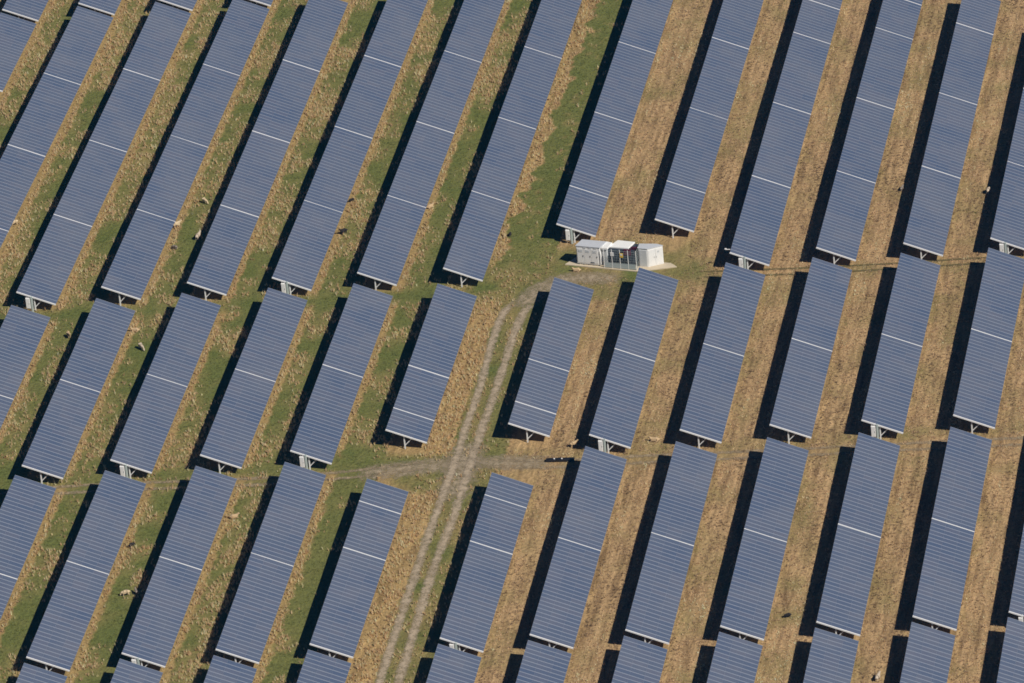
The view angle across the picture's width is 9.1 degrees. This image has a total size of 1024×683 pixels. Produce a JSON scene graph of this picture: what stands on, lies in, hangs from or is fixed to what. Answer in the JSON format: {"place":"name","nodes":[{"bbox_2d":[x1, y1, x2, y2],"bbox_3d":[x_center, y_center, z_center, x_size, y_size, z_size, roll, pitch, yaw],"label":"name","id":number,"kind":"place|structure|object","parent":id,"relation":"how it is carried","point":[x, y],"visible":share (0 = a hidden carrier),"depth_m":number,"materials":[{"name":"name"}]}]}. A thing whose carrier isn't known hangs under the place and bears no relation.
{"place":"outdoors","nodes":[
{"label":"outdoors","id":0,"kind":"place"},
{"bbox_2d":[375,303,532,682],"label":"dirt track","id":1,"kind":"structure","parent":0,"point":[428,536],"depth_m":739.07,"materials":[{"name":"grey gravel"}]},
{"bbox_2d":[361,272,616,498],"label":"gravel path","id":2,"kind":"structure","parent":0,"point":[485,461],"depth_m":746.64,"materials":[{"name":"gravel"}]},
{"bbox_2d":[0,0,1023,682],"bbox_3d":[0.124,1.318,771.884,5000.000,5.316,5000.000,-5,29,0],"label":"ground","id":3,"kind":"structure","parent":0,"point":[676,252],"depth_m":768.46,"materials":[{"name":"green plant"}]},
{"bbox_2d":[0,12,35,91],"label":"solar table","id":4,"kind":"object","parent":3,"relation":"on","point":[15,33],"visible":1,"depth_m":849.68,"materials":[{"name":"glass"}]},
{"bbox_2d":[0,145,44,231],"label":"solar table","id":5,"kind":"object","parent":3,"relation":"on","point":[19,168],"visible":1,"depth_m":815.04,"materials":[{"name":"glass"}]},
{"bbox_2d":[0,305,50,399],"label":"solar table","id":6,"kind":"object","parent":3,"relation":"on","point":[22,330],"visible":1,"depth_m":776.65,"materials":[{"name":"metal"}]},
{"bbox_2d":[0,475,55,579],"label":"solar table","id":7,"kind":"object","parent":3,"relation":"on","point":[24,506],"visible":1,"depth_m":739.96,"materials":[{"name":"glass"}]},
{"bbox_2d":[8,73,79,156],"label":"solar table","id":8,"kind":"object","parent":3,"relation":"on","point":[43,116],"visible":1,"depth_m":829.57,"materials":[{"name":"glass"}]},
{"bbox_2d":[16,215,91,310],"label":"solar table","id":9,"kind":"object","parent":3,"relation":"on","point":[53,261],"visible":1,"depth_m":794.46,"materials":[{"name":"glass"}]},
{"bbox_2d":[22,380,99,483],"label":"solar table","id":10,"kind":"object","parent":3,"relation":"on","point":[59,433],"visible":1,"depth_m":757.18,"materials":[{"name":"glass"}]},
{"bbox_2d":[26,561,108,671],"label":"solar table","id":11,"kind":"object","parent":3,"relation":"on","point":[64,623],"visible":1,"depth_m":720.59,"materials":[{"name":"glass"}]},
{"bbox_2d":[44,6,112,85],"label":"solar table","id":12,"kind":"object","parent":3,"relation":"on","point":[73,56],"visible":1,"depth_m":846.45,"materials":[{"name":"glass"}]},
{"bbox_2d":[54,140,126,226],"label":"solar table","id":13,"kind":"object","parent":3,"relation":"on","point":[90,184],"visible":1,"depth_m":811.71,"materials":[{"name":"glass"}]},
{"bbox_2d":[60,298,134,391],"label":"solar table","id":14,"kind":"object","parent":3,"relation":"on","point":[97,346],"visible":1,"depth_m":774.44,"materials":[{"name":"metal"}]},
{"bbox_2d":[67,470,145,575],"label":"solar table","id":15,"kind":"object","parent":3,"relation":"on","point":[105,524],"visible":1,"depth_m":737.73,"materials":[{"name":"glass"}]},
{"bbox_2d":[89,69,159,151],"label":"solar table","id":16,"kind":"object","parent":3,"relation":"on","point":[123,112],"visible":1,"depth_m":828.83,"materials":[{"name":"glass"}]},
{"bbox_2d":[101,209,174,305],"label":"solar table","id":17,"kind":"object","parent":3,"relation":"on","point":[135,260],"visible":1,"depth_m":793.78,"materials":[{"name":"glass"}]},
{"bbox_2d":[110,374,186,478],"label":"solar table","id":18,"kind":"object","parent":3,"relation":"on","point":[144,434],"visible":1,"depth_m":756.55,"materials":[{"name":"glass"}]},
{"bbox_2d":[123,2,190,80],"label":"solar table","id":19,"kind":"object","parent":3,"relation":"on","point":[154,47],"visible":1,"depth_m":845.66,"materials":[{"name":"glass"}]},
{"bbox_2d":[122,557,201,667],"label":"solar table","id":20,"kind":"object","parent":3,"relation":"on","point":[156,626],"visible":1,"depth_m":719.73,"materials":[{"name":"glass"}]},
{"bbox_2d":[137,135,207,220],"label":"solar table","id":21,"kind":"object","parent":3,"relation":"on","point":[172,178],"visible":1,"depth_m":811.10,"materials":[{"name":"glass"}]},
{"bbox_2d":[147,293,220,386],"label":"solar table","id":22,"kind":"object","parent":3,"relation":"on","point":[183,341],"visible":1,"depth_m":773.83,"materials":[{"name":"glass"}]},
{"bbox_2d":[159,466,236,569],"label":"solar table","id":23,"kind":"object","parent":3,"relation":"on","point":[197,519],"visible":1,"depth_m":736.85,"materials":[{"name":"glass"}]},
{"bbox_2d":[171,64,239,146],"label":"solar table","id":24,"kind":"object","parent":3,"relation":"on","point":[204,107],"visible":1,"depth_m":828.22,"materials":[{"name":"glass"}]},
{"bbox_2d":[187,205,258,300],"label":"solar table","id":25,"kind":"object","parent":3,"relation":"on","point":[219,258],"visible":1,"depth_m":792.95,"materials":[{"name":"glass"}]},
{"bbox_2d":[203,0,268,75],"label":"solar table","id":26,"kind":"object","parent":3,"relation":"on","point":[236,37],"visible":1,"depth_m":845.05,"materials":[{"name":"glass"}]},
{"bbox_2d":[200,369,274,473],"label":"solar table","id":27,"kind":"object","parent":3,"relation":"on","point":[231,434],"visible":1,"depth_m":755.84,"materials":[{"name":"metal"}]},
{"bbox_2d":[216,553,292,663],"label":"solar table","id":28,"kind":"object","parent":3,"relation":"on","point":[248,624],"visible":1,"depth_m":718.83,"materials":[{"name":"glass"}]},
{"bbox_2d":[221,131,289,216],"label":"solar table","id":29,"kind":"object","parent":3,"relation":"on","point":[254,175],"visible":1,"depth_m":810.23,"materials":[{"name":"glass"}]},
{"bbox_2d":[235,288,306,381],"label":"solar table","id":30,"kind":"object","parent":3,"relation":"on","point":[270,336],"visible":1,"depth_m":773.09,"materials":[{"name":"glass"}]},
{"bbox_2d":[252,60,318,142],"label":"solar table","id":31,"kind":"object","parent":3,"relation":"on","point":[284,105],"visible":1,"depth_m":827.35,"materials":[{"name":"glass"}]},
{"bbox_2d":[251,462,325,565],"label":"solar table","id":32,"kind":"object","parent":3,"relation":"on","point":[290,508],"visible":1,"depth_m":735.98,"materials":[{"name":"glass"}]},
{"bbox_2d":[272,200,341,294],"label":"solar table","id":33,"kind":"object","parent":3,"relation":"on","point":[304,252],"visible":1,"depth_m":792.24,"materials":[{"name":"glass"}]},
{"bbox_2d":[0,0,628,682],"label":"dry tussocks","id":34,"kind":"object","parent":3,"relation":"on","point":[308,314],"visible":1,"depth_m":787.83,"materials":[{"name":"brown plant"}]},
{"bbox_2d":[283,0,347,71],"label":"solar table","id":35,"kind":"object","parent":3,"relation":"on","point":[314,34],"visible":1,"depth_m":844.05,"materials":[{"name":"glass"}]},
{"bbox_2d":[297,650,350,682],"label":"solar table","id":36,"kind":"object","parent":3,"relation":"on","point":[317,667],"visible":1,"depth_m":706.88,"materials":[{"name":"glass"}]},
{"bbox_2d":[290,365,362,469],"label":"solar table","id":37,"kind":"object","parent":3,"relation":"on","point":[326,415],"visible":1,"depth_m":755.00,"materials":[{"name":"metal"}]},
{"bbox_2d":[304,127,371,212],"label":"solar table","id":38,"kind":"object","parent":3,"relation":"on","point":[338,170],"visible":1,"depth_m":809.53,"materials":[{"name":"glass"}]},
{"bbox_2d":[309,548,384,658],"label":"solar table","id":39,"kind":"object","parent":3,"relation":"on","point":[344,613],"visible":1,"depth_m":718.26,"materials":[{"name":"glass"}]},
{"bbox_2d":[323,283,392,377],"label":"solar table","id":40,"kind":"object","parent":3,"relation":"on","point":[356,333],"visible":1,"depth_m":772.25,"materials":[{"name":"glass"}]},
{"bbox_2d":[335,56,400,137],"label":"solar table","id":41,"kind":"object","parent":3,"relation":"on","point":[366,100],"visible":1,"depth_m":826.61,"materials":[{"name":"glass"}]},
{"bbox_2d":[343,501,400,560],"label":"solar table","id":42,"kind":"object","parent":3,"relation":"on","point":[371,532],"visible":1,"depth_m":731.22,"materials":[{"name":"glass"}]},
{"bbox_2d":[357,195,425,289],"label":"solar table","id":43,"kind":"object","parent":3,"relation":"on","point":[391,241],"visible":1,"depth_m":791.51,"materials":[{"name":"glass"}]},
{"bbox_2d":[364,0,427,66],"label":"solar table","id":44,"kind":"object","parent":3,"relation":"on","point":[394,32],"visible":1,"depth_m":842.84,"materials":[{"name":"glass"}]},
{"bbox_2d":[385,408,433,448],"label":"solar table","id":45,"kind":"object","parent":3,"relation":"on","point":[409,425],"visible":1,"depth_m":751.15,"materials":[{"name":"glass"}]},
{"bbox_2d":[388,122,453,207],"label":"solar table","id":46,"kind":"object","parent":3,"relation":"on","point":[420,166],"visible":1,"depth_m":808.85,"materials":[{"name":"glass"}]},
{"bbox_2d":[393,365,448,420],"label":"solar table","id":47,"kind":"object","parent":3,"relation":"on","point":[420,393],"visible":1,"depth_m":757.69,"materials":[{"name":"metal"}]},
{"bbox_2d":[409,284,476,377],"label":"solar table","id":48,"kind":"object","parent":3,"relation":"on","point":[442,332],"visible":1,"depth_m":770.38,"materials":[{"name":"glass"}]},
{"bbox_2d":[416,51,480,133],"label":"solar table","id":49,"kind":"object","parent":3,"relation":"on","point":[443,106],"visible":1,"depth_m":825.93,"materials":[{"name":"glass"}]},
{"bbox_2d":[426,644,481,682],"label":"solar table","id":50,"kind":"object","parent":3,"relation":"on","point":[449,665],"visible":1,"depth_m":705.35,"materials":[{"name":"glass"}]},
{"bbox_2d":[445,0,504,62],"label":"solar table","id":51,"kind":"object","parent":3,"relation":"on","point":[473,29],"visible":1,"depth_m":841.68,"materials":[{"name":"glass"}]},
{"bbox_2d":[440,541,511,652],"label":"solar table","id":52,"kind":"object","parent":3,"relation":"on","point":[471,612],"visible":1,"depth_m":717.22,"materials":[{"name":"glass"}]},
{"bbox_2d":[443,191,509,286],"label":"solar table","id":53,"kind":"object","parent":3,"relation":"on","point":[478,231],"visible":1,"depth_m":790.70,"materials":[{"name":"glass"}]},
{"bbox_2d":[470,495,525,554],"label":"solar table","id":54,"kind":"object","parent":3,"relation":"on","point":[498,523],"visible":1,"depth_m":730.14,"materials":[{"name":"glass"}]},
{"bbox_2d":[472,117,535,202],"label":"solar table","id":55,"kind":"object","parent":3,"relation":"on","point":[503,161],"visible":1,"depth_m":808.01,"materials":[{"name":"glass"}]},
{"bbox_2d":[499,47,560,128],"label":"solar table","id":56,"kind":"object","parent":3,"relation":"on","point":[529,88],"visible":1,"depth_m":825.15,"materials":[{"name":"glass"}]},
{"bbox_2d":[515,359,568,413],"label":"solar table","id":57,"kind":"object","parent":3,"relation":"on","point":[538,381],"visible":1,"depth_m":756.64,"materials":[{"name":"metal"}]},
{"bbox_2d":[516,640,570,682],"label":"solar table","id":58,"kind":"object","parent":3,"relation":"on","point":[540,663],"visible":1,"depth_m":704.24,"materials":[{"name":"glass"}]},
{"bbox_2d":[524,0,581,58],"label":"solar table","id":59,"kind":"object","parent":3,"relation":"on","point":[549,33],"visible":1,"depth_m":840.38,"materials":[{"name":"glass"}]},
{"bbox_2d":[529,277,593,371],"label":"solar table","id":60,"kind":"object","parent":3,"relation":"on","point":[556,340],"visible":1,"depth_m":769.40,"materials":[{"name":"glass"}]},
{"bbox_2d":[530,538,600,648],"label":"solar table","id":61,"kind":"object","parent":3,"relation":"on","point":[564,595],"visible":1,"depth_m":716.40,"materials":[{"name":"glass"}]},
{"bbox_2d":[556,186,607,242],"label":"solar table","id":62,"kind":"object","parent":3,"relation":"on","point":[582,211],"visible":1,"depth_m":794.16,"materials":[{"name":"glass"}]},
{"bbox_2d":[558,446,626,550],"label":"solar table","id":63,"kind":"object","parent":3,"relation":"on","point":[587,516],"visible":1,"depth_m":733.50,"materials":[{"name":"glass"}]},
{"bbox_2d":[569,112,631,197],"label":"solar table","id":64,"kind":"object","parent":3,"relation":"on","point":[599,159],"visible":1,"depth_m":807.09,"materials":[{"name":"glass"}]},
{"bbox_2d":[589,349,654,452],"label":"solar table","id":65,"kind":"object","parent":3,"relation":"on","point":[625,388],"visible":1,"depth_m":752.59,"materials":[{"name":"metal"}]},
{"bbox_2d":[594,42,654,123],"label":"solar table","id":66,"kind":"object","parent":3,"relation":"on","point":[629,70],"visible":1,"depth_m":824.24,"materials":[{"name":"glass"}]},
{"bbox_2d":[612,636,667,682],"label":"solar table","id":67,"kind":"object","parent":3,"relation":"on","point":[638,661],"visible":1,"depth_m":703.18,"materials":[{"name":"glass"}]},
{"bbox_2d":[619,0,672,53],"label":"solar table","id":68,"kind":"object","parent":3,"relation":"on","point":[644,26],"visible":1,"depth_m":838.89,"materials":[{"name":"glass"}]},
{"bbox_2d":[615,267,677,361],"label":"solar table","id":69,"kind":"object","parent":3,"relation":"on","point":[643,327],"visible":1,"depth_m":769.81,"materials":[{"name":"glass"}]},
{"bbox_2d":[625,533,693,644],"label":"solar table","id":70,"kind":"object","parent":3,"relation":"on","point":[658,594],"visible":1,"depth_m":715.67,"materials":[{"name":"glass"}]},
{"bbox_2d":[655,181,704,237],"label":"solar table","id":71,"kind":"object","parent":3,"relation":"on","point":[680,206],"visible":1,"depth_m":793.15,"materials":[{"name":"glass"}]},
{"bbox_2d":[651,441,716,545],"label":"solar table","id":72,"kind":"object","parent":3,"relation":"on","point":[684,494],"visible":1,"depth_m":732.77,"materials":[{"name":"glass"}]},
{"bbox_2d":[666,108,726,192],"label":"solar table","id":73,"kind":"object","parent":3,"relation":"on","point":[692,166],"visible":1,"depth_m":806.09,"materials":[{"name":"glass"}]},
{"bbox_2d":[680,344,743,448],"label":"solar table","id":74,"kind":"object","parent":3,"relation":"on","point":[710,398],"visible":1,"depth_m":751.90,"materials":[{"name":"metal"}]},
{"bbox_2d":[690,37,748,120],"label":"solar table","id":75,"kind":"object","parent":3,"relation":"on","point":[717,85],"visible":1,"depth_m":823.31,"materials":[{"name":"glass"}]},
{"bbox_2d":[703,262,764,355],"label":"solar table","id":76,"kind":"object","parent":3,"relation":"on","point":[734,310],"visible":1,"depth_m":769.18,"materials":[{"name":"glass"}]},
{"bbox_2d":[445,0,1023,682],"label":"brown hay","id":77,"kind":"object","parent":3,"relation":"on","point":[847,328],"visible":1,"depth_m":759.18,"materials":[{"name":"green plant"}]},
{"bbox_2d":[707,632,762,682],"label":"solar table","id":78,"kind":"object","parent":3,"relation":"on","point":[735,659],"visible":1,"depth_m":702.05,"materials":[{"name":"glass"}]},
{"bbox_2d":[712,0,763,48],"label":"solar table","id":79,"kind":"object","parent":3,"relation":"on","point":[737,20],"visible":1,"depth_m":837.33,"materials":[{"name":"glass"}]},
{"bbox_2d":[720,529,786,640],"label":"solar table","id":80,"kind":"object","parent":3,"relation":"on","point":[752,590],"visible":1,"depth_m":714.88,"materials":[{"name":"glass"}]},
{"bbox_2d":[725,176,789,269],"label":"solar table","id":81,"kind":"object","parent":3,"relation":"on","point":[756,234],"visible":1,"depth_m":788.17,"materials":[{"name":"glass"}]},
{"bbox_2d":[744,437,808,541],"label":"solar table","id":82,"kind":"object","parent":3,"relation":"on","point":[776,491],"visible":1,"depth_m":731.95,"materials":[{"name":"glass"}]},
{"bbox_2d":[752,102,810,188],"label":"solar table","id":83,"kind":"object","parent":3,"relation":"on","point":[778,154],"visible":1,"depth_m":805.47,"materials":[{"name":"glass"}]},
{"bbox_2d":[770,339,831,443],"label":"solar table","id":84,"kind":"object","parent":3,"relation":"on","point":[799,394],"visible":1,"depth_m":751.28,"materials":[{"name":"metal"}]},
{"bbox_2d":[773,32,829,114],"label":"solar table","id":85,"kind":"object","parent":3,"relation":"on","point":[801,74],"visible":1,"depth_m":822.66,"materials":[{"name":"glass"}]},
{"bbox_2d":[794,0,839,43],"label":"solar table","id":86,"kind":"object","parent":3,"relation":"on","point":[816,20],"visible":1,"depth_m":835.65,"materials":[{"name":"glass"}]},
{"bbox_2d":[792,257,851,350],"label":"solar table","id":87,"kind":"object","parent":3,"relation":"on","point":[821,305],"visible":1,"depth_m":768.52,"materials":[{"name":"glass"}]},
{"bbox_2d":[803,628,858,682],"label":"solar table","id":88,"kind":"object","parent":3,"relation":"on","point":[832,657],"visible":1,"depth_m":700.97,"materials":[{"name":"glass"}]},
{"bbox_2d":[816,171,874,263],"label":"solar table","id":89,"kind":"object","parent":3,"relation":"on","point":[845,218],"visible":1,"depth_m":787.47,"materials":[{"name":"glass"}]},
{"bbox_2d":[816,525,880,635],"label":"solar table","id":90,"kind":"object","parent":3,"relation":"on","point":[845,594],"visible":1,"depth_m":714.11,"materials":[{"name":"glass"}]},
{"bbox_2d":[837,98,893,183],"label":"solar table","id":91,"kind":"object","parent":3,"relation":"on","point":[865,141],"visible":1,"depth_m":804.81,"materials":[{"name":"glass"}]},
{"bbox_2d":[838,432,899,537],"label":"solar table","id":92,"kind":"object","parent":3,"relation":"on","point":[868,488],"visible":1,"depth_m":731.15,"materials":[{"name":"glass"}]},
{"bbox_2d":[856,28,912,109],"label":"solar table","id":93,"kind":"object","parent":3,"relation":"on","point":[884,70],"visible":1,"depth_m":821.97,"materials":[{"name":"glass"}]},
{"bbox_2d":[861,334,921,438],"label":"solar table","id":94,"kind":"object","parent":3,"relation":"on","point":[888,399],"visible":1,"depth_m":750.48,"materials":[{"name":"metal"}]},
{"bbox_2d":[876,0,920,38],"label":"solar table","id":95,"kind":"object","parent":3,"relation":"on","point":[898,17],"visible":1,"depth_m":834.74,"materials":[{"name":"glass"}]},
{"bbox_2d":[882,253,939,346],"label":"solar table","id":96,"kind":"object","parent":3,"relation":"on","point":[910,301],"visible":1,"depth_m":767.72,"materials":[{"name":"glass"}]},
{"bbox_2d":[900,622,954,682],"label":"solar table","id":97,"kind":"object","parent":3,"relation":"on","point":[928,654],"visible":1,"depth_m":700.00,"materials":[{"name":"glass"}]},
{"bbox_2d":[903,166,959,258],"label":"solar table","id":98,"kind":"object","parent":3,"relation":"on","point":[930,217],"visible":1,"depth_m":786.80,"materials":[{"name":"glass"}]},
{"bbox_2d":[912,519,973,630],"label":"solar table","id":99,"kind":"object","parent":3,"relation":"on","point":[939,597],"visible":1,"depth_m":713.60,"materials":[{"name":"glass"}]},
{"bbox_2d":[922,93,976,178],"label":"solar table","id":100,"kind":"object","parent":3,"relation":"on","point":[949,136],"visible":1,"depth_m":804.11,"materials":[{"name":"glass"}]},
{"bbox_2d":[932,427,991,531],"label":"solar table","id":101,"kind":"object","parent":3,"relation":"on","point":[961,483],"visible":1,"depth_m":730.65,"materials":[{"name":"glass"}]},
{"bbox_2d":[939,23,992,104],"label":"solar table","id":102,"kind":"object","parent":3,"relation":"on","point":[965,67],"visible":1,"depth_m":821.32,"materials":[{"name":"glass"}]},
{"bbox_2d":[956,0,1000,34],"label":"solar table","id":103,"kind":"object","parent":3,"relation":"on","point":[980,15],"visible":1,"depth_m":833.63,"materials":[{"name":"glass"}]},
{"bbox_2d":[953,329,1011,433],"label":"solar table","id":104,"kind":"object","parent":3,"relation":"on","point":[982,380],"visible":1,"depth_m":749.77,"materials":[{"name":"metal"}]},
{"bbox_2d":[971,248,1023,341],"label":"solar table","id":105,"kind":"object","parent":3,"relation":"on","point":[998,299],"visible":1,"depth_m":766.88,"materials":[{"name":"glass"}]},
{"bbox_2d":[990,161,1023,253],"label":"solar table","id":106,"kind":"object","parent":3,"relation":"on","point":[1008,226],"visible":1,"depth_m":784.66,"materials":[{"name":"glass"}]},
{"bbox_2d":[997,617,1023,682],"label":"solar table","id":107,"kind":"object","parent":3,"relation":"on","point":[1011,667],"visible":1,"depth_m":698.12,"materials":[{"name":"glass"}]},
{"bbox_2d":[0,436,1023,499],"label":"cross path","id":108,"kind":"structure","parent":0,"point":[545,467],"depth_m":744.76,"materials":[{"name":"brown soil"}]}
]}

